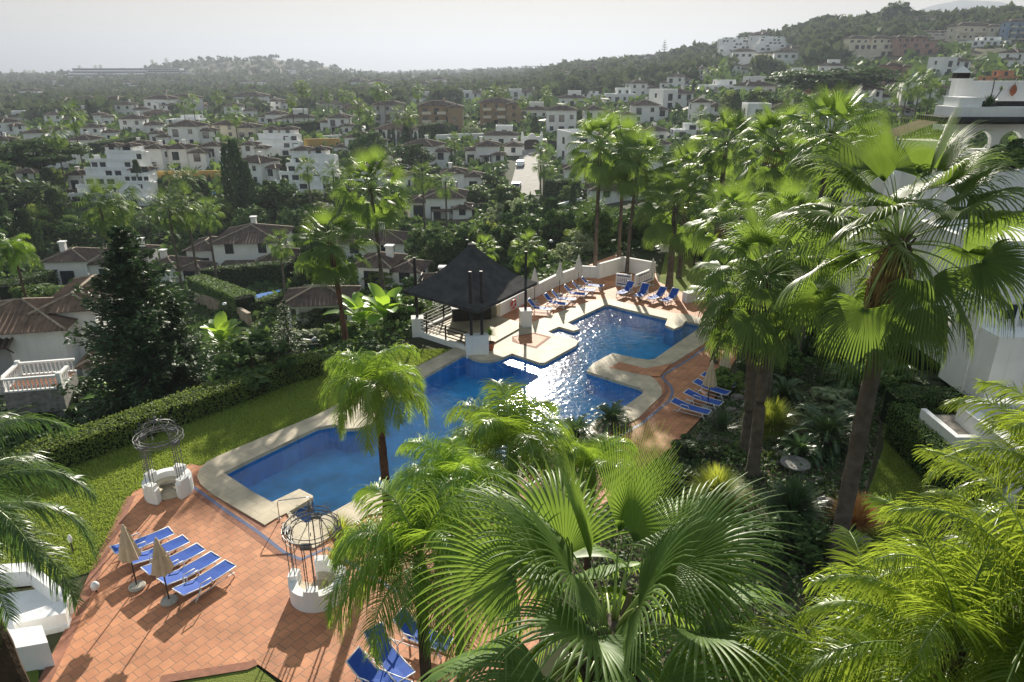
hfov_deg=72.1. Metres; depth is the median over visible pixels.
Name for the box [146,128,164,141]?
villa
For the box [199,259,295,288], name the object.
hedge
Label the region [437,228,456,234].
shrub
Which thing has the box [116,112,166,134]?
villa
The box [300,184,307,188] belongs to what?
window
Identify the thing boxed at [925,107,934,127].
broadleaf tree
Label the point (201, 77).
distant woodland
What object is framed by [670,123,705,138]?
villa
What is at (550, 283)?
garden wall
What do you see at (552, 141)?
hedge
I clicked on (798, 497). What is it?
dwarf palm
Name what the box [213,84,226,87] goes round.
distant house
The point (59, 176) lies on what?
broadleaf tree
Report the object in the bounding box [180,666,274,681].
lawn corner
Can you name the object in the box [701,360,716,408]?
parasol
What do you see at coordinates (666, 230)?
fan palm
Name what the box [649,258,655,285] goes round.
parasol
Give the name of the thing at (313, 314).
shrub
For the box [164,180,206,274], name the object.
fan palm
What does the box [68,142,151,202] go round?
terraced houses
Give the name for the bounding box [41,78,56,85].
distant house
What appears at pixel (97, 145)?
hedge
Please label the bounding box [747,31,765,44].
distant house
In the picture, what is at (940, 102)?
villa
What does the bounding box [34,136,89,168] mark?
villa
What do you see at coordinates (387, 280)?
shrub
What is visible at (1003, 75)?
villa
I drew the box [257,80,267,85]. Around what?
distant house
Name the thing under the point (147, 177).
terraced houses
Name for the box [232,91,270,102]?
distant house
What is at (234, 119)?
fan palm
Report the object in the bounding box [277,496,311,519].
handrail
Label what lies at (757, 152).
broadleaf tree
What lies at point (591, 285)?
sun lounger
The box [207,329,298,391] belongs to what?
shrub
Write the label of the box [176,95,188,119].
fan palm
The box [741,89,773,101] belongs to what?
broadleaf tree
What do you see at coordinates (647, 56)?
distant house
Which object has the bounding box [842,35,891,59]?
terraced houses
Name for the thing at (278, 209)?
cypress tree
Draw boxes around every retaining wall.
[157,170,220,181]
[304,138,339,146]
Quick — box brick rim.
[159,659,257,681]
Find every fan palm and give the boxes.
[39,116,71,193]
[57,99,87,168]
[68,175,128,251]
[94,176,146,229]
[143,183,191,288]
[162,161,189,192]
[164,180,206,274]
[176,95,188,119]
[177,164,206,207]
[185,92,199,120]
[187,195,225,278]
[210,90,224,118]
[210,171,227,194]
[226,103,243,146]
[261,228,293,295]
[285,91,298,124]
[289,202,377,347]
[293,79,307,120]
[295,153,319,203]
[303,82,312,118]
[317,158,348,205]
[322,89,333,115]
[327,143,414,289]
[335,88,348,112]
[350,97,366,130]
[361,105,378,128]
[368,81,386,125]
[378,82,392,121]
[389,103,405,141]
[400,105,418,140]
[406,420,845,681]
[407,159,435,229]
[411,82,425,110]
[432,168,458,228]
[445,130,461,164]
[471,233,502,261]
[480,89,491,99]
[487,84,502,96]
[497,85,509,98]
[507,228,546,271]
[517,96,528,130]
[532,139,550,188]
[532,152,555,195]
[540,84,550,98]
[541,90,553,106]
[565,107,640,265]
[574,192,613,255]
[587,112,658,257]
[605,125,680,273]
[631,163,716,288]
[632,145,646,204]
[649,141,723,278]
[679,176,773,363]
[683,243,809,456]
[685,147,737,209]
[687,193,851,478]
[689,103,766,269]
[691,105,710,140]
[702,66,715,81]
[704,171,783,307]
[715,58,730,76]
[728,98,820,300]
[740,174,845,404]
[759,100,1023,574]
[761,131,835,267]
[763,121,789,148]
[776,79,893,358]
[779,86,796,105]
[788,88,804,106]
[799,90,816,127]
[826,96,854,131]
[852,89,878,118]
[876,93,902,128]
[892,68,925,124]
[906,65,937,121]
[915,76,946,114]
[953,50,966,58]
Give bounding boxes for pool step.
[552,333,570,338]
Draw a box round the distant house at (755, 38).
[751,32,773,49]
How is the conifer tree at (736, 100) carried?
on the ground at (658, 255)
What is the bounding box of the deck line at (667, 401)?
[526,342,712,484]
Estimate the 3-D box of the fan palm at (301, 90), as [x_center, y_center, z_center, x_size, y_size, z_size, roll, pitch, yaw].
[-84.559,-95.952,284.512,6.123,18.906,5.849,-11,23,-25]
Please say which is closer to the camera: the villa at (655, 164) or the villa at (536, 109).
the villa at (655, 164)
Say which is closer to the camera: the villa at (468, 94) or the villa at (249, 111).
the villa at (249, 111)
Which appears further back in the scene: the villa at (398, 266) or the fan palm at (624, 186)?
the villa at (398, 266)
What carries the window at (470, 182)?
in the villa at (463, 177)
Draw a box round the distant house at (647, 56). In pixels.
[642,54,657,58]
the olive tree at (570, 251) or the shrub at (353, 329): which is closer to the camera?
the shrub at (353, 329)
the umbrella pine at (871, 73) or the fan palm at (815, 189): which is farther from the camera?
the umbrella pine at (871, 73)
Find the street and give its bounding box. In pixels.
[509,146,540,194]
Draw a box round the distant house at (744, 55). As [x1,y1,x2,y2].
[731,48,755,64]
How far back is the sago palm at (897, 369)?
38.13 m
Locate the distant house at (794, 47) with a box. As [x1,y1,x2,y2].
[780,46,799,58]
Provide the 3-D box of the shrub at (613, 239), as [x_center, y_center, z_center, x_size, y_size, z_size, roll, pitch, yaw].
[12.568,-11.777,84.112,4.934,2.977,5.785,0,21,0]
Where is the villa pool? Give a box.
[255,290,278,297]
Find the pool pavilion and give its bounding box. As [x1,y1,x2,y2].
[403,239,536,358]
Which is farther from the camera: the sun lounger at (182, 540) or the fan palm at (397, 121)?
the fan palm at (397, 121)
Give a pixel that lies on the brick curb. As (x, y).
(654, 407)
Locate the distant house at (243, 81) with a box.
[234,79,253,84]
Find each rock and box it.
[724,406,735,412]
[729,393,743,400]
[767,435,780,442]
[768,459,781,466]
[771,445,781,450]
[774,450,792,456]
[797,471,809,478]
[807,476,824,484]
[816,497,834,507]
[856,535,872,545]
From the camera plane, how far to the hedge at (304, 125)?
259.29 m
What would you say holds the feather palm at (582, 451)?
on the ground at (658, 255)
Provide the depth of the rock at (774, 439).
32.46 m
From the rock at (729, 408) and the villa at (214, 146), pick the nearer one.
the rock at (729, 408)
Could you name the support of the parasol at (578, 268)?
on the pool deck
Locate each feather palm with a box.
[0,229,12,299]
[0,232,41,297]
[0,405,100,681]
[314,470,511,681]
[316,339,433,515]
[390,431,520,681]
[441,377,577,652]
[541,430,648,652]
[684,524,1023,681]
[782,492,1023,681]
[852,444,1023,681]
[921,378,1023,642]
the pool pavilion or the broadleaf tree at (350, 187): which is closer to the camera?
the pool pavilion
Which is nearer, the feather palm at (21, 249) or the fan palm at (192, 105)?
the feather palm at (21, 249)
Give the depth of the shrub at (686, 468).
28.73 m
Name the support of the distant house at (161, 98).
on the ground at (658, 255)
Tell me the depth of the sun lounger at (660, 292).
52.16 m
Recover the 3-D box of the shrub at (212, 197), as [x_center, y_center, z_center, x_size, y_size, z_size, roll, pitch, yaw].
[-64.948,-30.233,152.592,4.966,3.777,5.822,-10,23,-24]
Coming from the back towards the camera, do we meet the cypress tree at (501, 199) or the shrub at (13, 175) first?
the shrub at (13, 175)
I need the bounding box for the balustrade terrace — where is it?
[0,358,81,420]
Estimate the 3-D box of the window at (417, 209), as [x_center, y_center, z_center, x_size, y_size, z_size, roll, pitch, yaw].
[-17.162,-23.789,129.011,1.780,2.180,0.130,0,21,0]
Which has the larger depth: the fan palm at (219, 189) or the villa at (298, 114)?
the villa at (298, 114)
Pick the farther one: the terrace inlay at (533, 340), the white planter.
the terrace inlay at (533, 340)
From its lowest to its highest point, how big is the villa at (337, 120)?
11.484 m
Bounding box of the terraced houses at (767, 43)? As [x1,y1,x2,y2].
[753,36,792,52]
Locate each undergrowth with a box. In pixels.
[0,36,1023,348]
[0,259,576,477]
[0,267,569,465]
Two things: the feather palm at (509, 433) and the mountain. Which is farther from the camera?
the mountain
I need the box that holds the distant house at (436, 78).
[429,76,446,81]
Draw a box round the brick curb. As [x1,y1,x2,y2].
[638,343,706,420]
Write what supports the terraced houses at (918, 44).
on the ground at (658, 255)
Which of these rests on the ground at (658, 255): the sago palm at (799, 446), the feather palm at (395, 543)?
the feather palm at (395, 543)
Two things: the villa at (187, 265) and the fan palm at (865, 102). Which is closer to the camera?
the villa at (187, 265)
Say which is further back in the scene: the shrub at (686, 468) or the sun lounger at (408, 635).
the shrub at (686, 468)
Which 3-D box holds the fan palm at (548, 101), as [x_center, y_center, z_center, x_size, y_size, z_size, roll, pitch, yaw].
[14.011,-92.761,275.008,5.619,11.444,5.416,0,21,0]
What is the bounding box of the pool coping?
[197,298,711,547]
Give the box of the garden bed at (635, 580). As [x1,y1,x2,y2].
[564,337,890,681]
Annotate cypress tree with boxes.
[40,107,44,121]
[84,99,92,116]
[131,159,141,180]
[157,178,166,192]
[219,142,229,201]
[226,138,248,210]
[238,161,255,209]
[277,205,284,224]
[282,156,286,170]
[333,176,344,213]
[365,118,369,131]
[387,129,390,142]
[392,127,395,145]
[400,122,411,143]
[497,189,504,211]
[502,203,510,220]
[568,181,576,208]
[612,77,616,92]
[691,80,694,91]
[728,129,737,162]
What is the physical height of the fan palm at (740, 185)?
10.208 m
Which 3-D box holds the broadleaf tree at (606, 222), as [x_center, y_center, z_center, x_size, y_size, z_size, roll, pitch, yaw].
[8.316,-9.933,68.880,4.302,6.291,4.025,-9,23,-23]
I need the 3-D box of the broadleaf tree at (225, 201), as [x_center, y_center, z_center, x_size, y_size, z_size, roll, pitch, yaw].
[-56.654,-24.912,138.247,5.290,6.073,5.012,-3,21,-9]
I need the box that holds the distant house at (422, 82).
[413,81,429,85]
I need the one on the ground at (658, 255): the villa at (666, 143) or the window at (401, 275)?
the villa at (666, 143)
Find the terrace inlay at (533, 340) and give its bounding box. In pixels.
[514,334,546,345]
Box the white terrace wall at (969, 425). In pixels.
[955,398,1023,508]
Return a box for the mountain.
[917,0,1016,11]
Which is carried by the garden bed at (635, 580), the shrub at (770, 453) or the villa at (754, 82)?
the shrub at (770, 453)
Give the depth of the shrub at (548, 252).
79.44 m
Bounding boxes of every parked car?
[511,182,520,187]
[516,160,524,166]
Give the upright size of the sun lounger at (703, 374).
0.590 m
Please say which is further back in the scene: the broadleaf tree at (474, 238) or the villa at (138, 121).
the villa at (138, 121)
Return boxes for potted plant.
[319,511,359,550]
[484,325,497,350]
[982,81,1004,106]
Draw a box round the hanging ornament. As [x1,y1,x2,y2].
[1010,82,1016,95]
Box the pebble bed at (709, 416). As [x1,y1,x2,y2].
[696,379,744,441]
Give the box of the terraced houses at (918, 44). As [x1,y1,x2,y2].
[890,35,939,55]
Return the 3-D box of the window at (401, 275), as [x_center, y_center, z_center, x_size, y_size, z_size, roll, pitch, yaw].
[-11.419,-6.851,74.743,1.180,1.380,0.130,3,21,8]
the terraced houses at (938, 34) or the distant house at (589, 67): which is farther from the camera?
the distant house at (589, 67)
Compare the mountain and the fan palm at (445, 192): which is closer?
the fan palm at (445, 192)
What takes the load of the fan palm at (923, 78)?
on the ground at (658, 255)
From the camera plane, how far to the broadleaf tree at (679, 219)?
65.31 m
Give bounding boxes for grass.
[677,460,753,515]
[740,394,804,442]
[822,489,888,536]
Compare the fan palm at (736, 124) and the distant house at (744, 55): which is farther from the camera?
the distant house at (744, 55)
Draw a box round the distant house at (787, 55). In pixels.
[772,49,799,63]
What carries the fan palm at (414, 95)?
on the ground at (658, 255)
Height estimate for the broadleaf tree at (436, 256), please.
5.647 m
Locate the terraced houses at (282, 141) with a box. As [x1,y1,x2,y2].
[256,126,303,155]
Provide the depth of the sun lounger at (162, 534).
25.18 m
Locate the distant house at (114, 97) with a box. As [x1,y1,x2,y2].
[103,95,133,100]
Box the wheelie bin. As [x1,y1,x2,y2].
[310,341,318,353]
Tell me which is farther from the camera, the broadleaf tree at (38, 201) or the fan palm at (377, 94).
the fan palm at (377, 94)
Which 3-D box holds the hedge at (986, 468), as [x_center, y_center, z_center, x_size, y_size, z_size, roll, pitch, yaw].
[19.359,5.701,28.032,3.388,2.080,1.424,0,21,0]
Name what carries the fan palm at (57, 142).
on the ground at (658, 255)
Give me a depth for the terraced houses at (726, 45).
523.55 m
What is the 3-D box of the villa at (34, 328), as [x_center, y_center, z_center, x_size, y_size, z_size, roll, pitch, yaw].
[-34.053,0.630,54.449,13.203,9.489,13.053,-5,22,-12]
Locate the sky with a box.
[0,0,1023,71]
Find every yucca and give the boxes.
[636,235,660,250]
[706,407,741,432]
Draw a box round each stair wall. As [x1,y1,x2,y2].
[0,562,73,634]
[8,625,54,671]
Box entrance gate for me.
[521,131,542,149]
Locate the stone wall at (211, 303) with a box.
[193,293,251,326]
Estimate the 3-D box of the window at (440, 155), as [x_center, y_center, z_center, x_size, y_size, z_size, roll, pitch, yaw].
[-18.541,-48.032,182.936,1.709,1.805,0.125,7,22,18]
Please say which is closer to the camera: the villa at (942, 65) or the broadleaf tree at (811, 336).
the broadleaf tree at (811, 336)
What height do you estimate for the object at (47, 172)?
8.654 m
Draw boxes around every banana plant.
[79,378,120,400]
[194,311,247,351]
[323,292,382,329]
[353,283,414,328]
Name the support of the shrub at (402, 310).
on the ground at (658, 255)
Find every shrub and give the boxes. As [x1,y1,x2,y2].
[0,173,16,180]
[0,257,30,276]
[0,396,75,418]
[0,416,54,450]
[23,375,100,425]
[76,237,102,247]
[78,212,92,229]
[205,193,223,200]
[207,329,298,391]
[271,327,324,354]
[296,307,337,328]
[315,320,362,351]
[343,339,385,362]
[361,272,393,289]
[387,296,428,320]
[392,276,419,296]
[394,223,423,231]
[404,254,446,271]
[416,253,429,259]
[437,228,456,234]
[480,172,508,188]
[499,263,529,276]
[527,250,560,270]
[555,233,587,253]
[577,185,586,199]
[607,229,626,250]
[642,459,704,497]
[669,433,721,465]
[688,226,713,257]
[715,365,744,394]
[721,440,747,463]
[728,512,784,567]
[735,357,777,381]
[759,512,846,573]
[763,450,781,459]
[798,386,855,420]
[804,335,855,363]
[866,535,903,560]
[878,372,913,394]
[896,117,916,123]
[896,370,948,389]
[898,128,922,138]
[912,108,924,117]
[917,129,941,138]
[975,145,1023,168]
[1006,138,1023,167]
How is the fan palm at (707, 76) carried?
on the ground at (658, 255)
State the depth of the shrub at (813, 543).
24.22 m
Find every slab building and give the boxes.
[65,68,183,78]
[144,70,189,74]
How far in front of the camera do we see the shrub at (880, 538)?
24.82 m
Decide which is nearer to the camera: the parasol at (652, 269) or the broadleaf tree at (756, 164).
the parasol at (652, 269)
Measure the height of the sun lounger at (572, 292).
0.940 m
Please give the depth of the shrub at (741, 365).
38.91 m
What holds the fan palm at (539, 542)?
on the ground at (658, 255)
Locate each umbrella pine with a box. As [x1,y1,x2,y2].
[0,137,95,180]
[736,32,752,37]
[763,69,878,99]
[803,67,906,87]
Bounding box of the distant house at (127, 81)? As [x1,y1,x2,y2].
[122,80,134,83]
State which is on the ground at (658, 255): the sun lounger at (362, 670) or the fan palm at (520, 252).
the fan palm at (520, 252)
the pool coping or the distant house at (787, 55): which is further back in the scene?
the distant house at (787, 55)
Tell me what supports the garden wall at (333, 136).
on the ground at (658, 255)
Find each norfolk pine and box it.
[271,300,307,356]
[658,40,666,58]
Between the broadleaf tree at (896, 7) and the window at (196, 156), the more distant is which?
the broadleaf tree at (896, 7)
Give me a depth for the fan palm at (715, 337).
28.78 m
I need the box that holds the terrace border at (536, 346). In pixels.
[512,333,550,347]
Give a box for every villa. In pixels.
[0,115,26,135]
[0,133,27,153]
[0,274,137,382]
[2,110,27,120]
[12,167,39,181]
[20,127,50,139]
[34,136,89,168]
[40,240,107,284]
[42,124,73,138]
[43,110,76,123]
[64,166,85,188]
[67,132,103,145]
[74,105,87,114]
[79,121,120,138]
[91,111,114,123]
[112,99,151,115]
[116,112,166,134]
[131,237,160,273]
[132,137,158,146]
[142,108,170,118]
[142,249,217,282]
[144,140,168,170]
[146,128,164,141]
[150,101,180,110]
[153,117,220,144]
[165,115,205,124]
[166,139,212,170]
[181,216,299,266]
[198,138,241,164]
[203,102,210,109]
[209,119,263,137]
[222,100,257,116]
[236,151,282,184]
[238,138,271,157]
[256,108,288,123]
[269,97,287,109]
[281,108,315,122]
[318,97,345,109]
[318,111,354,133]
[332,128,389,153]
[334,222,411,259]
[344,102,368,110]
[348,156,415,188]
[354,244,432,291]
[371,99,405,124]
[373,120,418,143]
[388,135,453,168]
[407,181,475,219]
[409,91,428,103]
[417,98,464,130]
[418,265,445,281]
[439,162,483,189]
[462,89,484,103]
[463,136,505,163]
[478,96,520,125]
[483,125,519,142]
[502,138,523,155]
[509,87,533,99]
[521,102,545,117]
[544,103,578,132]
[556,129,623,163]
[558,90,586,105]
[561,159,586,182]
[581,102,620,122]
[582,91,601,98]
[585,182,644,204]
[604,88,635,102]
[620,97,669,124]
[624,78,659,95]
[640,123,669,139]
[648,154,674,176]
[649,86,695,110]
[651,135,671,152]
[659,72,692,88]
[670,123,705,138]
[687,95,724,122]
[697,65,713,79]
[698,80,735,92]
[731,61,749,74]
[732,76,777,91]
[741,100,801,129]
[803,88,843,93]
[817,59,845,71]
[827,107,881,131]
[843,83,894,105]
[878,60,912,85]
[885,103,914,115]
[897,80,949,105]
[926,56,972,76]
[932,96,945,129]
[945,21,1000,41]
[958,37,1011,47]
[978,70,1021,80]
[998,47,1023,66]
[999,18,1023,39]
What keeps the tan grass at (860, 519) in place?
on the garden bed at (635, 580)
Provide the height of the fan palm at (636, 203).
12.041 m
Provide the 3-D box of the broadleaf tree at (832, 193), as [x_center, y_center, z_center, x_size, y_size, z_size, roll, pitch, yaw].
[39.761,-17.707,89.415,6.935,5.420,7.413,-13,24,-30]
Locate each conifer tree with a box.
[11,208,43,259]
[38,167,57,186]
[40,188,69,234]
[50,224,219,426]
[154,295,215,394]
[180,175,197,210]
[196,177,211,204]
[297,203,313,233]
[298,206,335,271]
[530,116,539,133]
[539,198,559,249]
[727,93,742,117]
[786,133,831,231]
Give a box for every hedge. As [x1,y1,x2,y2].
[0,269,59,299]
[0,349,324,486]
[88,135,145,153]
[185,274,258,318]
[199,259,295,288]
[249,290,283,312]
[280,118,327,132]
[304,276,358,286]
[416,121,445,138]
[544,177,580,198]
[547,138,556,148]
[724,97,805,110]
[880,384,969,424]
[881,401,994,517]
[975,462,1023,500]
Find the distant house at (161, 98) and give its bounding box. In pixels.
[142,94,180,109]
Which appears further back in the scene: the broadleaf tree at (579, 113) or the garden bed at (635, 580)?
the broadleaf tree at (579, 113)
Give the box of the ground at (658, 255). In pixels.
[0,39,1023,681]
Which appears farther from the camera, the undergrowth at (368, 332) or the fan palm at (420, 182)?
the fan palm at (420, 182)
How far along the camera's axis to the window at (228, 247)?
101.28 m
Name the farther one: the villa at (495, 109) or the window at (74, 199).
the villa at (495, 109)
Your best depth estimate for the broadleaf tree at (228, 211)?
129.08 m
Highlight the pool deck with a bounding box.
[51,255,737,681]
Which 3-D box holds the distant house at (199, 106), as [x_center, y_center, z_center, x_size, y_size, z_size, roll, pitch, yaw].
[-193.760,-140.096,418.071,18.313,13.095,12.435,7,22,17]
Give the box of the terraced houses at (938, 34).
[923,30,946,39]
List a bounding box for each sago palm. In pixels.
[555,413,597,446]
[590,399,635,437]
[770,373,806,409]
[777,430,825,469]
[784,403,868,465]
[822,355,885,400]
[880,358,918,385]
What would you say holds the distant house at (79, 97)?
on the ground at (658, 255)
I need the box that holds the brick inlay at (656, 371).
[610,362,670,375]
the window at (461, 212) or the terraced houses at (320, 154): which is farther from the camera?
the terraced houses at (320, 154)
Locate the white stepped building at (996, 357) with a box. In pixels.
[893,220,1023,397]
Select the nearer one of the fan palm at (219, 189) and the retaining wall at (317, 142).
the fan palm at (219, 189)
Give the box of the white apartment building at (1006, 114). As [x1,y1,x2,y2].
[835,66,1023,325]
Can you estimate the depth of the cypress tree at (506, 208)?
88.72 m
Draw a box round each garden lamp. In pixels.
[67,535,73,552]
[90,581,99,591]
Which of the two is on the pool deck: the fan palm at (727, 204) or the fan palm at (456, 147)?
the fan palm at (727, 204)
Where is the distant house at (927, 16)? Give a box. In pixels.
[914,15,935,19]
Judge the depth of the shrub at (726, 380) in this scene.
36.97 m
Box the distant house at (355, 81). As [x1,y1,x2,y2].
[344,78,369,84]
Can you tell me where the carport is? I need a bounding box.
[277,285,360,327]
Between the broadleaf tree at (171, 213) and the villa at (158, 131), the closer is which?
the broadleaf tree at (171, 213)
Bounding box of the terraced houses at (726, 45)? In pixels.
[717,37,750,57]
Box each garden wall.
[303,329,341,351]
[323,135,340,137]
[436,133,483,140]
[491,304,499,315]
[499,265,596,316]
[559,198,581,204]
[597,256,655,278]
[682,289,710,302]
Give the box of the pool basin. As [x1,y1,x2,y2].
[227,307,700,522]
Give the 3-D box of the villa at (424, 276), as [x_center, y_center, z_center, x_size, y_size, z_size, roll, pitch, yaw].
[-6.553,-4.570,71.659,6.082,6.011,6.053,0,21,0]
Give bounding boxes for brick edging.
[192,475,266,529]
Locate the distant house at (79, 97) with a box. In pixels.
[71,96,94,100]
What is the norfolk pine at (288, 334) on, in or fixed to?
on the ground at (658, 255)
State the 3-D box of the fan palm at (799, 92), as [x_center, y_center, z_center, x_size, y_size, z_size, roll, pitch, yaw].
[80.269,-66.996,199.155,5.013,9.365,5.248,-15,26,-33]
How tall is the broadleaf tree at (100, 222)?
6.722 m
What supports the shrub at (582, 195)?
on the ground at (658, 255)
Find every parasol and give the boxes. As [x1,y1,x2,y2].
[118,524,145,591]
[151,537,178,606]
[531,268,538,302]
[555,262,563,295]
[574,255,582,286]
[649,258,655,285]
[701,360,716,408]
[719,348,730,368]
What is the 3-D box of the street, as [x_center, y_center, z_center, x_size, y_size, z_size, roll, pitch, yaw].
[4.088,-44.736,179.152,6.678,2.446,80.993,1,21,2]
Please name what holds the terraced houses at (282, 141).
on the ground at (658, 255)
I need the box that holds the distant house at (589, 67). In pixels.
[579,66,596,69]
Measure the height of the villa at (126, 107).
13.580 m
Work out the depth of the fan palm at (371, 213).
50.77 m
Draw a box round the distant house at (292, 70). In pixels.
[283,68,295,73]
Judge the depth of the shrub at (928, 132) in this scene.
151.20 m
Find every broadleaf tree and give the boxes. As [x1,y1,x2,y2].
[0,179,59,214]
[0,211,34,245]
[8,283,64,297]
[27,203,57,240]
[32,193,55,208]
[44,166,69,184]
[53,186,65,201]
[54,220,91,246]
[55,214,87,236]
[90,209,114,238]
[119,221,136,236]
[131,218,159,237]
[170,206,185,218]
[178,221,216,252]
[201,204,215,220]
[209,117,219,126]
[212,198,234,221]
[212,202,236,230]
[230,203,272,226]
[246,118,256,123]
[246,186,276,212]
[251,177,300,218]
[274,206,302,239]
[288,269,326,286]
[293,188,332,205]
[302,135,311,142]
[318,113,328,118]
[323,179,366,195]
[347,129,387,158]
[390,142,435,170]
[403,225,443,254]
[420,231,455,269]
[448,225,482,257]
[464,184,492,203]
[468,221,506,262]
[478,221,513,263]
[486,184,522,202]
[497,210,547,241]
[500,236,547,272]
[503,219,541,245]
[512,200,542,223]
[538,208,575,247]
[538,253,569,272]
[558,185,579,200]
[559,200,601,228]
[561,227,579,249]
[572,106,582,119]
[573,207,615,251]
[578,212,615,233]
[612,207,644,247]
[626,205,655,234]
[661,208,696,248]
[670,202,701,226]
[677,230,708,265]
[701,113,720,127]
[721,91,734,102]
[733,149,766,175]
[733,323,792,345]
[736,154,764,178]
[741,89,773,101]
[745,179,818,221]
[773,341,815,375]
[795,305,835,348]
[825,181,842,211]
[855,123,880,145]
[880,0,913,17]
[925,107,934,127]
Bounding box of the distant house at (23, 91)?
[16,88,43,94]
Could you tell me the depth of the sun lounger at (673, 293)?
51.74 m
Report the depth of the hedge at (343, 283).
73.40 m
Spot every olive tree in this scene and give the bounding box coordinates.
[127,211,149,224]
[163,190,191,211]
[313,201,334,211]
[464,122,480,133]
[482,207,498,225]
[494,197,522,221]
[550,229,600,263]
[785,85,798,97]
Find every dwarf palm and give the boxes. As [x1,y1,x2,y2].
[758,472,831,525]
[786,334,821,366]
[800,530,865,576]
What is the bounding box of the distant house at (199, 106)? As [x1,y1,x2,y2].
[171,93,203,110]
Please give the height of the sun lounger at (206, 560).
0.590 m
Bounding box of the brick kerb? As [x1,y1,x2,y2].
[38,495,135,681]
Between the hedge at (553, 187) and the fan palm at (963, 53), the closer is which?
the hedge at (553, 187)
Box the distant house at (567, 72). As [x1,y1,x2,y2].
[550,70,569,74]
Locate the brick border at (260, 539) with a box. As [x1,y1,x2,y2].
[192,490,303,564]
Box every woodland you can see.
[0,5,1023,120]
[0,49,660,88]
[599,0,1023,77]
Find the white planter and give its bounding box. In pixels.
[919,408,979,454]
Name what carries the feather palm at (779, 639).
on the ground at (658, 255)
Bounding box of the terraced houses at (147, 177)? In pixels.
[115,166,158,205]
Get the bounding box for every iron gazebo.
[132,413,193,504]
[281,501,346,612]
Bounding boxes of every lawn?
[0,348,449,588]
[659,252,721,291]
[842,352,936,675]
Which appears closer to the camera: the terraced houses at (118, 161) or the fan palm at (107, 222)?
the fan palm at (107, 222)
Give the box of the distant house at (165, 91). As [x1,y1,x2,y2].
[156,90,172,93]
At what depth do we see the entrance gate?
207.51 m
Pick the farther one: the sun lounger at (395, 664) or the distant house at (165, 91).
the distant house at (165, 91)
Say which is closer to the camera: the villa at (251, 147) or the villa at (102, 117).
the villa at (251, 147)
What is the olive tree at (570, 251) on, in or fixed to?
on the ground at (658, 255)
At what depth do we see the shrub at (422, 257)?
82.98 m
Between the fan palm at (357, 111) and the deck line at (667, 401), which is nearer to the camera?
the deck line at (667, 401)
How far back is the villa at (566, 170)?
150.67 m
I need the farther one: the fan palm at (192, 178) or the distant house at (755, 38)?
the distant house at (755, 38)
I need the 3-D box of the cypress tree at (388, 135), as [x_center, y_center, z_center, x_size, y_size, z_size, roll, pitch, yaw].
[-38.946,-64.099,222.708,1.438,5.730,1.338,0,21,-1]
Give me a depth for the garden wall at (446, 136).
226.54 m
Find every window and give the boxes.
[59,271,74,284]
[70,180,78,188]
[72,197,80,201]
[172,129,178,136]
[172,152,178,159]
[183,271,195,278]
[193,154,200,161]
[202,132,208,137]
[224,244,233,253]
[257,243,266,252]
[267,169,272,175]
[282,150,288,154]
[288,166,294,170]
[292,175,298,179]
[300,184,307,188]
[349,244,358,252]
[363,271,379,289]
[399,270,409,282]
[413,205,422,216]
[431,207,440,218]
[437,152,443,159]
[459,207,465,214]
[469,181,476,185]
[549,115,554,121]
[559,115,563,121]
[580,139,587,148]
[603,189,609,196]
[636,108,641,114]
[660,110,664,115]
[668,94,672,100]
[689,125,695,129]
[755,109,762,117]
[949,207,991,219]
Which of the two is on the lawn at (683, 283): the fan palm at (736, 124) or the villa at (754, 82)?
the fan palm at (736, 124)
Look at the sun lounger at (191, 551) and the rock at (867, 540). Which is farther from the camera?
the rock at (867, 540)
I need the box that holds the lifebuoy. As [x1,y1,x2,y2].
[511,299,516,308]
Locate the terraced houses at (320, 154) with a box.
[274,145,339,199]
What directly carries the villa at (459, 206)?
on the ground at (658, 255)
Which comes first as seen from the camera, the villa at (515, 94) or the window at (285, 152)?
the window at (285, 152)
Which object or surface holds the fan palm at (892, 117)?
on the ground at (658, 255)
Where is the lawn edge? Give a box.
[26,669,38,681]
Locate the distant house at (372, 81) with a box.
[368,79,390,83]
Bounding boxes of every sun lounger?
[109,526,174,554]
[130,534,190,570]
[140,543,205,580]
[156,551,221,591]
[172,559,236,602]
[346,646,412,681]
[363,622,415,681]
[393,608,452,660]
[527,298,552,314]
[543,292,567,308]
[551,289,575,303]
[564,284,586,299]
[572,281,594,293]
[581,276,603,290]
[615,280,634,296]
[633,282,649,300]
[645,286,666,302]
[660,287,679,305]
[670,397,711,419]
[683,388,723,411]
[692,378,731,399]
[700,371,735,390]
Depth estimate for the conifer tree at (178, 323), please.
43.05 m
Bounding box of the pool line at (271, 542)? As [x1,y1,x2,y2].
[194,486,392,590]
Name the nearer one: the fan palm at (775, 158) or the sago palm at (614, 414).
the sago palm at (614, 414)
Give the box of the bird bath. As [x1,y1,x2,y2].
[780,455,810,473]
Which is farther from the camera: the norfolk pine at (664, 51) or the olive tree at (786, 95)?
the norfolk pine at (664, 51)
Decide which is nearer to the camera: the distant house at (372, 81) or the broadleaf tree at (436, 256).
the broadleaf tree at (436, 256)

